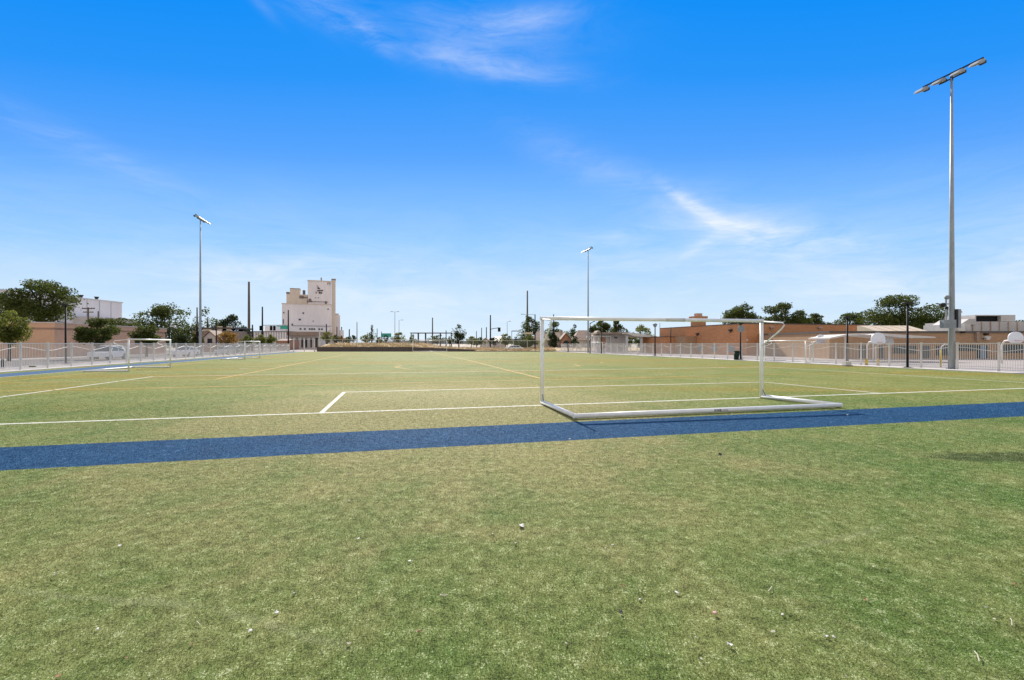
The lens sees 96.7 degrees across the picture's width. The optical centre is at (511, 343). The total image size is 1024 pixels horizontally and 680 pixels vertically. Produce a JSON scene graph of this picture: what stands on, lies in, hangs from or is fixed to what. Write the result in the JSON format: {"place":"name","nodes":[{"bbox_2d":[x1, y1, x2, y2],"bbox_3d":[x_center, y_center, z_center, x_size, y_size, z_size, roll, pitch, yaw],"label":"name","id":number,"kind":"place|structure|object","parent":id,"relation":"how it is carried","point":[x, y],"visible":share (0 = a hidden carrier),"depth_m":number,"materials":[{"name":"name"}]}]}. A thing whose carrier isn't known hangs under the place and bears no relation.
{"place":"outdoors","nodes":[
{"label":"outdoors","id":0,"kind":"place"},
{"bbox_2d":[5,349,256,360],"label":"sidewalk","id":1,"kind":"structure","parent":0,"point":[62,357],"depth_m":56.19,"materials":[{"name":"concrete"}]},
{"bbox_2d":[202,330,224,351],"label":"house","id":2,"kind":"structure","parent":1,"relation":"on","point":[209,336],"depth_m":104.97,"materials":[{"name":"paint"}]},
{"bbox_2d":[5,349,302,366],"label":"road","id":3,"kind":"structure","parent":0,"point":[84,359],"depth_m":49.72,"materials":[{"name":"grey asphalt"}]},
{"bbox_2d":[93,345,127,359],"bbox_3d":[-46.069,0.967,52.000,1.840,1.614,4.400,0,0,-14],"label":"parked car","id":4,"kind":"object","parent":3,"relation":"on","point":[102,352],"visible":0.48,"depth_m":51.00,"materials":[{"name":"white paint"}]},
{"bbox_2d":[171,346,199,356],"bbox_3d":[-45.095,1.057,63.000,1.840,1.434,4.400,0,0,-14],"label":"parked car","id":5,"kind":"object","parent":3,"relation":"on","point":[189,350],"visible":0.55,"depth_m":62.02,"materials":[{"name":"white paint"}]},
{"bbox_2d":[196,307,197,348],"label":"signal pole","id":6,"kind":"object","parent":3,"relation":"on","point":[197,326],"visible":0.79,"depth_m":85.93,"materials":[{"name":"grey metal"}]},
{"bbox_2d":[259,307,275,351],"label":"signal pole","id":7,"kind":"object","parent":3,"relation":"on","point":[261,328],"visible":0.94,"depth_m":103.86,"materials":[{"name":"grey metal"}]},
{"bbox_2d":[276,339,298,349],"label":"brick house","id":8,"kind":"structure","parent":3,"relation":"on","point":[285,341],"depth_m":137.15,"materials":[{"name":"brown"}]},
{"bbox_2d":[0,349,316,370],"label":"sidewalk","id":9,"kind":"structure","parent":0,"point":[77,364],"depth_m":44.15,"materials":[{"name":"concrete"}]},
{"bbox_2d":[60,304,69,363],"bbox_3d":[-39.235,-0.854,40.000,0.660,5.268,0.643,0,0,0],"label":"lamp post","id":10,"kind":"object","parent":9,"relation":"on","point":[65,338],"visible":0.82,"depth_m":39.95,"materials":[{"name":"black metal"}]},
{"bbox_2d":[0,342,289,369],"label":"picket fence","id":11,"kind":"object","parent":9,"relation":"on","point":[266,347],"visible":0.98,"depth_m":41.30,"materials":[{"name":"grey metal"}]},
{"bbox_2d":[193,214,210,354],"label":"floodlight","id":12,"kind":"object","parent":9,"relation":"on","point":[200,304],"visible":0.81,"depth_m":66.70,"materials":[{"name":"metal"}]},
{"bbox_2d":[1,344,639,359],"bbox_3d":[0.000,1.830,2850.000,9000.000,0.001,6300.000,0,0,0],"label":"ground","id":13,"kind":"structure","parent":0,"point":[469,345],"depth_m":178.74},
{"bbox_2d":[0,310,37,360],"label":"tree","id":14,"kind":"object","parent":13,"relation":"on","point":[16,331],"visible":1,"depth_m":47.88,"materials":[{"name":"green plant"}]},
{"bbox_2d":[0,278,88,322],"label":"tree","id":15,"kind":"object","parent":13,"relation":"on","point":[38,309],"visible":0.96,"depth_m":90.06,"materials":[{"name":"green plant"}]},
{"bbox_2d":[0,289,133,325],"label":"warehouse","id":16,"kind":"structure","parent":13,"relation":"on","point":[108,309],"depth_m":185.80,"materials":[{"name":"white concrete"}]},
{"bbox_2d":[0,322,166,356],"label":"school building","id":17,"kind":"structure","parent":13,"relation":"on","point":[51,332],"depth_m":62.65,"materials":[{"name":"beige brick"}]},
{"bbox_2d":[82,307,94,323],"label":"utility pole","id":18,"kind":"object","parent":13,"relation":"on","point":[87,308],"visible":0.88,"depth_m":149.87,"materials":[{"name":"brown wood"}]},
{"bbox_2d":[72,317,120,358],"bbox_3d":[-49.248,-0.663,53.950,4.608,5.099,4.647,0,0,-40],"label":"tree","id":19,"kind":"object","parent":13,"relation":"on","point":[98,334],"visible":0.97,"depth_m":53.52,"materials":[{"name":"green plant"}]},
{"bbox_2d":[101,317,143,325],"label":"tree","id":20,"kind":"object","parent":13,"relation":"on","point":[119,320],"visible":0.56,"depth_m":118.79,"materials":[{"name":"green plant"}]},
{"bbox_2d":[127,324,161,356],"bbox_3d":[-51.383,-0.435,63.907,4.212,4.638,3.214,0,0,-15],"label":"tree","id":21,"kind":"object","parent":13,"relation":"on","point":[146,332],"visible":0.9,"depth_m":63.52,"materials":[{"name":"green plant"}]},
{"bbox_2d":[0,351,292,372],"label":"kerb","id":22,"kind":"structure","parent":13,"relation":"on","point":[118,363],"depth_m":38.11,"materials":[{"name":"white concrete"}]},
{"bbox_2d":[129,302,195,347],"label":"tree","id":23,"kind":"object","parent":13,"relation":"on","point":[161,313],"visible":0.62,"depth_m":110.69,"materials":[{"name":"green plant"}]},
{"bbox_2d":[166,332,190,346],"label":"bush","id":24,"kind":"object","parent":13,"relation":"on","point":[179,338],"visible":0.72,"depth_m":99.41,"materials":[{"name":"green plant"}]},
{"bbox_2d":[190,331,204,348],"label":"bush","id":25,"kind":"object","parent":13,"relation":"on","point":[193,340],"visible":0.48,"depth_m":91.73,"materials":[{"name":"green plant"}]},
{"bbox_2d":[190,307,219,330],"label":"tree","id":26,"kind":"object","parent":13,"relation":"on","point":[208,322],"visible":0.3,"depth_m":119.83,"materials":[{"name":"green plant"}]},
{"bbox_2d":[190,326,251,350],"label":"shop building","id":27,"kind":"structure","parent":13,"relation":"on","point":[241,334],"depth_m":112.00,"materials":[{"name":"brown brick"}]},
{"bbox_2d":[215,331,240,344],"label":"tree","id":28,"kind":"object","parent":13,"relation":"on","point":[229,337],"visible":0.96,"depth_m":87.51,"materials":[{"name":"yellow plant"}]},
{"bbox_2d":[215,313,253,337],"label":"tree","id":29,"kind":"object","parent":13,"relation":"on","point":[231,319],"visible":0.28,"depth_m":117.37,"materials":[{"name":"green plant"}]},
{"bbox_2d":[240,335,253,352],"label":"bush","id":30,"kind":"object","parent":13,"relation":"on","point":[246,338],"visible":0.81,"depth_m":91.84,"materials":[{"name":"green plant"}]},
{"bbox_2d":[248,282,249,330],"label":"utility pole","id":31,"kind":"object","parent":13,"relation":"on","point":[249,305],"visible":0.6,"depth_m":149.76,"materials":[{"name":"brown wood"}]},
{"bbox_2d":[253,334,266,344],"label":"bush","id":32,"kind":"object","parent":13,"relation":"on","point":[261,338],"visible":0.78,"depth_m":95.93,"materials":[{"name":"green plant"}]},
{"bbox_2d":[265,334,278,344],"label":"bush","id":33,"kind":"object","parent":13,"relation":"on","point":[270,339],"visible":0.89,"depth_m":97.75,"materials":[{"name":"green plant"}]},
{"bbox_2d":[251,331,293,347],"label":"long shed","id":34,"kind":"structure","parent":13,"relation":"on","point":[278,335],"depth_m":190.00,"materials":[{"name":"grey metal"}]},
{"bbox_2d":[293,330,319,351],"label":"posts","id":35,"kind":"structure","parent":13,"relation":"on","point":[304,343],"depth_m":105.90,"materials":[{"name":"white metal"}]},
{"bbox_2d":[287,332,331,348],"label":"depot building","id":36,"kind":"structure","parent":13,"relation":"on","point":[308,337],"depth_m":150.00,"materials":[{"name":"paint"}]},
{"bbox_2d":[280,278,343,343],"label":"mill","id":37,"kind":"object","parent":13,"relation":"on","point":[314,310],"visible":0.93,"depth_m":325.01,"materials":[{"name":"beige concrete"}]},
{"bbox_2d":[320,331,333,343],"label":"tree","id":38,"kind":"object","parent":13,"relation":"on","point":[326,338],"visible":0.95,"depth_m":127.82,"materials":[{"name":"green plant"}]},
{"bbox_2d":[360,334,373,341],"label":"bush","id":39,"kind":"object","parent":13,"relation":"on","point":[366,338],"visible":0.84,"depth_m":129.53,"materials":[{"name":"green plant"}]},
{"bbox_2d":[367,325,376,342],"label":"tree","id":40,"kind":"object","parent":13,"relation":"on","point":[370,335],"visible":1,"depth_m":128.78,"materials":[{"name":"green plant"}]},
{"bbox_2d":[391,332,406,342],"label":"bush","id":41,"kind":"object","parent":13,"relation":"on","point":[397,338],"visible":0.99,"depth_m":129.53,"materials":[{"name":"green plant"}]},
{"bbox_2d":[411,333,451,345],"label":"overhead frame","id":42,"kind":"object","parent":13,"relation":"on","point":[431,333],"visible":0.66,"depth_m":121.96,"materials":[{"name":"metal"}]},
{"bbox_2d":[317,347,552,351],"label":"retaining wall","id":43,"kind":"structure","parent":13,"relation":"on","point":[365,349],"depth_m":105.30,"materials":[{"name":"concrete"}]},
{"bbox_2d":[427,335,447,344],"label":"bush","id":44,"kind":"object","parent":13,"relation":"on","point":[435,340],"visible":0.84,"depth_m":129.96,"materials":[{"name":"green plant"}]},
{"bbox_2d":[451,324,466,347],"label":"tree","id":45,"kind":"object","parent":13,"relation":"on","point":[460,335],"visible":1,"depth_m":120.60,"materials":[{"name":"green plant"}]},
{"bbox_2d":[465,336,477,346],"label":"bush","id":46,"kind":"object","parent":13,"relation":"on","point":[471,340],"visible":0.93,"depth_m":125.81,"materials":[{"name":"green plant"}]},
{"bbox_2d":[488,337,500,344],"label":"bush","id":47,"kind":"object","parent":13,"relation":"on","point":[493,339],"visible":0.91,"depth_m":119.88,"materials":[{"name":"green plant"}]},
{"bbox_2d":[491,336,504,347],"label":"house","id":48,"kind":"structure","parent":13,"relation":"on","point":[499,344],"depth_m":160.00,"materials":[{"name":"paint"}]},
{"bbox_2d":[498,333,511,345],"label":"tree","id":49,"kind":"object","parent":13,"relation":"on","point":[508,340],"visible":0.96,"depth_m":123.55,"materials":[{"name":"green plant"}]},
{"bbox_2d":[511,337,538,347],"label":"bush","id":50,"kind":"object","parent":13,"relation":"on","point":[530,341],"visible":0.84,"depth_m":116.94,"materials":[{"name":"green plant"}]},
{"bbox_2d":[516,315,539,339],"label":"tree","id":51,"kind":"object","parent":13,"relation":"on","point":[527,327],"visible":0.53,"depth_m":141.34,"materials":[{"name":"green plant"}]},
{"bbox_2d":[547,332,559,347],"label":"tree","id":52,"kind":"object","parent":13,"relation":"on","point":[554,340],"visible":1,"depth_m":121.76,"materials":[{"name":"green plant"}]},
{"bbox_2d":[544,321,571,340],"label":"tree","id":53,"kind":"object","parent":13,"relation":"on","point":[556,324],"visible":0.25,"depth_m":148.93,"materials":[{"name":"green plant"}]},
{"bbox_2d":[551,331,570,347],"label":"brick house","id":54,"kind":"structure","parent":13,"relation":"on","point":[564,338],"depth_m":125.14,"materials":[{"name":"beige brick"}]},
{"bbox_2d":[567,324,576,336],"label":"tree","id":55,"kind":"object","parent":13,"relation":"on","point":[573,331],"visible":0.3,"depth_m":164.83,"materials":[{"name":"green plant"}]},
{"bbox_2d":[571,330,598,347],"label":"house","id":56,"kind":"structure","parent":13,"relation":"on","point":[580,335],"depth_m":122.67,"materials":[{"name":"paint"}]},
{"bbox_2d":[589,321,612,332],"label":"tree","id":57,"kind":"object","parent":13,"relation":"on","point":[605,326],"visible":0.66,"depth_m":134.22,"materials":[{"name":"green plant"}]},
{"bbox_2d":[612,321,624,331],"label":"tree","id":58,"kind":"object","parent":13,"relation":"on","point":[616,328],"visible":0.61,"depth_m":139.75,"materials":[{"name":"green plant"}]},
{"bbox_2d":[630,324,653,344],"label":"tree","id":59,"kind":"object","parent":13,"relation":"on","point":[640,328],"visible":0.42,"depth_m":127.60,"materials":[{"name":"green plant"}]},
{"bbox_2d":[720,301,761,323],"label":"tree","id":60,"kind":"object","parent":13,"relation":"on","point":[739,312],"visible":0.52,"depth_m":126.98,"materials":[{"name":"green plant"}]},
{"bbox_2d":[760,301,808,323],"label":"tree","id":61,"kind":"object","parent":13,"relation":"on","point":[795,317],"visible":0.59,"depth_m":123.97,"materials":[{"name":"green plant"}]},
{"bbox_2d":[553,351,1023,373],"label":"kerb","id":62,"kind":"structure","parent":13,"relation":"on","point":[837,364],"depth_m":36.35,"materials":[{"name":"white concrete"}]},
{"bbox_2d":[581,247,592,352],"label":"floodlight","id":63,"kind":"object","parent":62,"relation":"on","point":[590,248],"visible":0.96,"depth_m":88.50,"materials":[{"name":"metal"}]},
{"bbox_2d":[653,323,656,355],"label":"lamp post","id":64,"kind":"object","parent":62,"relation":"on","point":[654,324],"visible":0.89,"depth_m":65.24,"materials":[{"name":"grey metal"}]},
{"bbox_2d":[737,323,744,359],"bbox_3d":[25.002,-0.231,49.800,0.748,4.021,0.643,0,0,0],"label":"lamp post","id":65,"kind":"object","parent":62,"relation":"on","point":[741,328],"visible":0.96,"depth_m":49.66,"materials":[{"name":"black metal"}]},
{"bbox_2d":[902,302,912,367],"bbox_3d":[28.853,-0.627,33.200,0.660,4.815,0.643,0,0,0],"label":"lamp post","id":66,"kind":"object","parent":62,"relation":"on","point":[907,334],"visible":0.9,"depth_m":33.15,"materials":[{"name":"black metal"}]},
{"bbox_2d":[914,57,986,368],"bbox_3d":[29.883,-8.410,31.134,1.670,20.380,3.780,0,0,-14],"label":"floodlight","id":67,"kind":"object","parent":62,"relation":"on","point":[952,322],"visible":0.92,"depth_m":31.10,"materials":[{"name":"metal"}]},
{"bbox_2d":[806,313,830,323],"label":"tree","id":68,"kind":"object","parent":13,"relation":"on","point":[815,318],"visible":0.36,"depth_m":130.99,"materials":[{"name":"green plant"}]},
{"bbox_2d":[831,311,868,325],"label":"tree","id":69,"kind":"object","parent":13,"relation":"on","point":[852,318],"visible":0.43,"depth_m":129.13,"materials":[{"name":"green plant"}]},
{"bbox_2d":[854,293,961,328],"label":"tree","id":70,"kind":"object","parent":13,"relation":"on","point":[919,319],"visible":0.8,"depth_m":109.41,"materials":[{"name":"green plant"}]},
{"bbox_2d":[320,342,639,350],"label":"bank","id":71,"kind":"structure","parent":0,"point":[565,349],"depth_m":110.88,"materials":[{"name":"plant"}]},
{"bbox_2d":[324,340,448,347],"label":"chain link fence","id":72,"kind":"object","parent":71,"relation":"on","point":[391,342],"visible":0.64,"depth_m":112.02,"materials":[{"name":"metal"}]},
{"bbox_2d":[459,341,534,349],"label":"chain link fence","id":73,"kind":"object","parent":71,"relation":"on","point":[493,343],"visible":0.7,"depth_m":110.02,"materials":[{"name":"metal"}]},
{"bbox_2d":[524,314,535,348],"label":"street light","id":74,"kind":"object","parent":71,"relation":"on","point":[534,329],"visible":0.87,"depth_m":111.94,"materials":[{"name":"black paint"}]},
{"bbox_2d":[569,336,578,347],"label":"bush","id":75,"kind":"object","parent":71,"relation":"on","point":[575,340],"visible":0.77,"depth_m":117.69,"materials":[{"name":"green plant"}]},
{"bbox_2d":[373,338,636,343],"bbox_3d":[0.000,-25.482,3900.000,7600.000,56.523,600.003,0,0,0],"label":"hills","id":76,"kind":"structure","parent":0,"point":[420,341],"depth_m":3600.00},
{"bbox_2d":[0,352,1023,679],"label":"turf field","id":77,"kind":"structure","parent":0,"point":[366,376],"depth_m":4.61,"materials":[{"name":"plastic"}]},
{"bbox_2d":[82,339,170,371],"bbox_3d":[-26.286,0.714,31.347,2.600,2.108,5.061,0,0,-11],"label":"soccer goal","id":78,"kind":"object","parent":77,"relation":"on","point":[110,369],"visible":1,"depth_m":30.81,"materials":[{"name":"white paint"}]},
{"bbox_2d":[0,352,293,376],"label":"blue stripe","id":79,"kind":"object","parent":77,"relation":"on","point":[49,371],"visible":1,"depth_m":34.17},
{"bbox_2d":[27,354,345,382],"bbox_3d":[-26.069,1.773,50.859,8.760,0.001,60.352,0,0,-14],"label":"yellow line","id":80,"kind":"object","parent":77,"relation":"on","point":[202,379],"visible":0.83,"depth_m":22.96,"materials":[{"name":"yellow paint"}]},
{"bbox_2d":[220,341,259,359],"bbox_3d":[-32.057,0.714,53.852,2.600,2.108,5.061,0,0,-11],"label":"soccer goal","id":81,"kind":"object","parent":77,"relation":"on","point":[244,357],"visible":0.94,"depth_m":54.16,"materials":[{"name":"white paint"}]},
{"bbox_2d":[18,373,829,390],"bbox_3d":[1.055,1.772,22.404,42.087,0.002,0.404,0,0,-15],"label":"yellow line","id":82,"kind":"object","parent":77,"relation":"on","point":[371,383],"visible":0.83,"depth_m":20.34,"materials":[{"name":"yellow paint"}]},
{"bbox_2d":[0,391,1023,679],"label":"turf blades","id":83,"kind":"object","parent":77,"relation":"on","point":[714,579],"visible":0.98,"depth_m":4.28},
{"bbox_2d":[3,367,1022,396],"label":"white line","id":84,"kind":"object","parent":77,"relation":"on","point":[403,372],"visible":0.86,"depth_m":24.73,"materials":[{"name":"white paint"}]},
{"bbox_2d":[7,388,1023,423],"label":"white line","id":85,"kind":"object","parent":77,"relation":"on","point":[476,407],"visible":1,"depth_m":12.50,"materials":[{"name":"white paint"}]},
{"bbox_2d":[319,382,874,412],"bbox_3d":[3.550,1.775,16.507,18.861,0.001,5.298,0,0,-14],"label":"white line","id":86,"kind":"object","parent":77,"relation":"on","point":[332,402],"visible":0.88,"depth_m":17.69,"materials":[{"name":"white paint"}]},
{"bbox_2d":[540,316,842,418],"bbox_3d":[5.054,0.479,12.869,8.066,2.577,2.835,0,0,-12],"label":"soccer goal","id":87,"kind":"object","parent":77,"relation":"on","point":[817,404],"visible":1,"depth_m":13.36,"materials":[{"name":"white paint"}]},
{"bbox_2d":[764,340,822,362],"bbox_3d":[27.164,0.714,43.648,2.600,2.108,5.061,0,0,-11],"label":"soccer goal","id":88,"kind":"object","parent":77,"relation":"on","point":[791,360],"visible":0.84,"depth_m":42.81,"materials":[{"name":"white paint"}]},
{"bbox_2d":[0,0,1023,342],"label":"sky","id":89,"kind":"structure","parent":0,"point":[448,162],"materials":[{"name":"blue"}]},
{"bbox_2d":[586,332,656,352],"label":"pale building","id":90,"kind":"structure","parent":0,"point":[614,338],"depth_m":92.00,"materials":[{"name":"paint"}]},
{"bbox_2d":[584,352,1023,371],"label":"school yard","id":91,"kind":"structure","parent":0,"point":[964,363],"depth_m":46.39,"materials":[{"name":"concrete"}]},
{"bbox_2d":[643,313,867,355],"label":"brick school","id":92,"kind":"object","parent":91,"relation":"on","point":[698,332],"visible":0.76,"depth_m":75.38,"materials":[{"name":"brick"}]},
{"bbox_2d":[561,342,1023,370],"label":"picket fence","id":93,"kind":"object","parent":91,"relation":"on","point":[794,352],"visible":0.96,"depth_m":39.27,"materials":[{"name":"grey metal"}]},
{"bbox_2d":[809,335,825,359],"bbox_3d":[33.708,0.380,50.418,1.147,2.800,2.034,0,0,-28],"label":"basketball hoop","id":94,"kind":"object","parent":91,"relation":"on","point":[820,341],"visible":0.87,"depth_m":50.02,"materials":[{"name":"white metal"}]},
{"bbox_2d":[808,333,869,360],"bbox_3d":[35.303,0.342,49.250,4.208,2.876,3.500,0,0,0],"label":"canopy","id":95,"kind":"object","parent":91,"relation":"on","point":[832,336],"visible":0.72,"depth_m":48.03,"materials":[{"name":"white fabric"}]},
{"bbox_2d":[843,316,851,360],"bbox_3d":[28.739,-0.289,39.000,0.660,4.138,0.643,0,0,0],"label":"lamp post","id":96,"kind":"object","parent":91,"relation":"on","point":[846,317],"visible":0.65,"depth_m":39.00,"materials":[{"name":"black metal"}]},
{"bbox_2d":[867,333,885,358],"bbox_3d":[33.669,0.373,42.455,1.184,2.814,2.026,0,0,-14],"label":"basketball hoop","id":97,"kind":"object","parent":91,"relation":"on","point":[877,337],"visible":0.91,"depth_m":41.98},
{"bbox_2d":[876,338,893,359],"bbox_3d":[39.738,0.529,48.498,0.972,2.502,2.131,0,0,-10],"label":"basketball hoop","id":98,"kind":"object","parent":91,"relation":"on","point":[889,340],"visible":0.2,"depth_m":48.01,"materials":[{"name":"white metal"}]},
{"bbox_2d":[759,315,1023,358],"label":"school wing","id":99,"kind":"structure","parent":91,"relation":"on","point":[986,328],"depth_m":55.00,"materials":[{"name":"brown brick"}]},
{"bbox_2d":[894,346,915,352],"bbox_3d":[47.451,0.696,54.973,2.862,0.928,0.045,0,0,0],"label":"window","id":100,"kind":"structure","parent":99,"relation":"in","point":[895,347],"depth_m":54.94,"materials":[{"name":"grey glass"}]},
{"bbox_2d":[922,346,929,357],"bbox_3d":[49.965,0.981,54.973,0.928,1.498,0.045,0,0,0],"label":"window","id":101,"kind":"structure","parent":99,"relation":"in","point":[925,354],"depth_m":54.94,"materials":[{"name":"grey glass"}]},
{"bbox_2d":[936,346,947,354],"bbox_3d":[51.937,0.812,54.973,1.470,1.160,0.045,0,0,0],"label":"window","id":102,"kind":"structure","parent":99,"relation":"in","point":[945,350],"depth_m":54.94,"materials":[{"name":"grey glass"}]},
{"bbox_2d":[959,345,975,350],"bbox_3d":[54.992,0.503,54.973,2.011,0.696,0.045,0,0,0],"label":"window","id":103,"kind":"structure","parent":99,"relation":"in","point":[973,346],"depth_m":54.94,"materials":[{"name":"grey glass"}]},
{"bbox_2d":[981,345,984,357],"bbox_3d":[56.903,0.957,54.973,0.634,1.605,0.045,0,0,0],"label":"door","id":104,"kind":"structure","parent":99,"relation":"in","point":[982,346],"depth_m":54.94,"materials":[{"name":"grey metal"}]},
{"bbox_2d":[1003,345,1022,352],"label":"window","id":105,"kind":"structure","parent":99,"relation":"in","point":[1004,346],"depth_m":54.94,"materials":[{"name":"grey glass"}]},
{"bbox_2d":[851,333,935,360],"bbox_3d":[39.719,0.360,48.250,6.210,2.841,4.500,0,0,0],"label":"canopy","id":106,"kind":"object","parent":91,"relation":"on","point":[889,336],"visible":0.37,"depth_m":46.00,"materials":[{"name":"white fabric"}]},
{"bbox_2d":[1001,332,1023,362],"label":"basketball hoop","id":107,"kind":"object","parent":91,"relation":"on","point":[1015,337],"visible":0.94,"depth_m":40.00,"materials":[{"name":"white metal"}]},
{"label":"road","id":108,"kind":"structure","parent":0,"visible":0},
{"bbox_2d":[532,331,551,347],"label":"house","id":109,"kind":"structure","parent":108,"relation":"on","point":[538,339],"depth_m":128.00,"materials":[{"name":"paint"}]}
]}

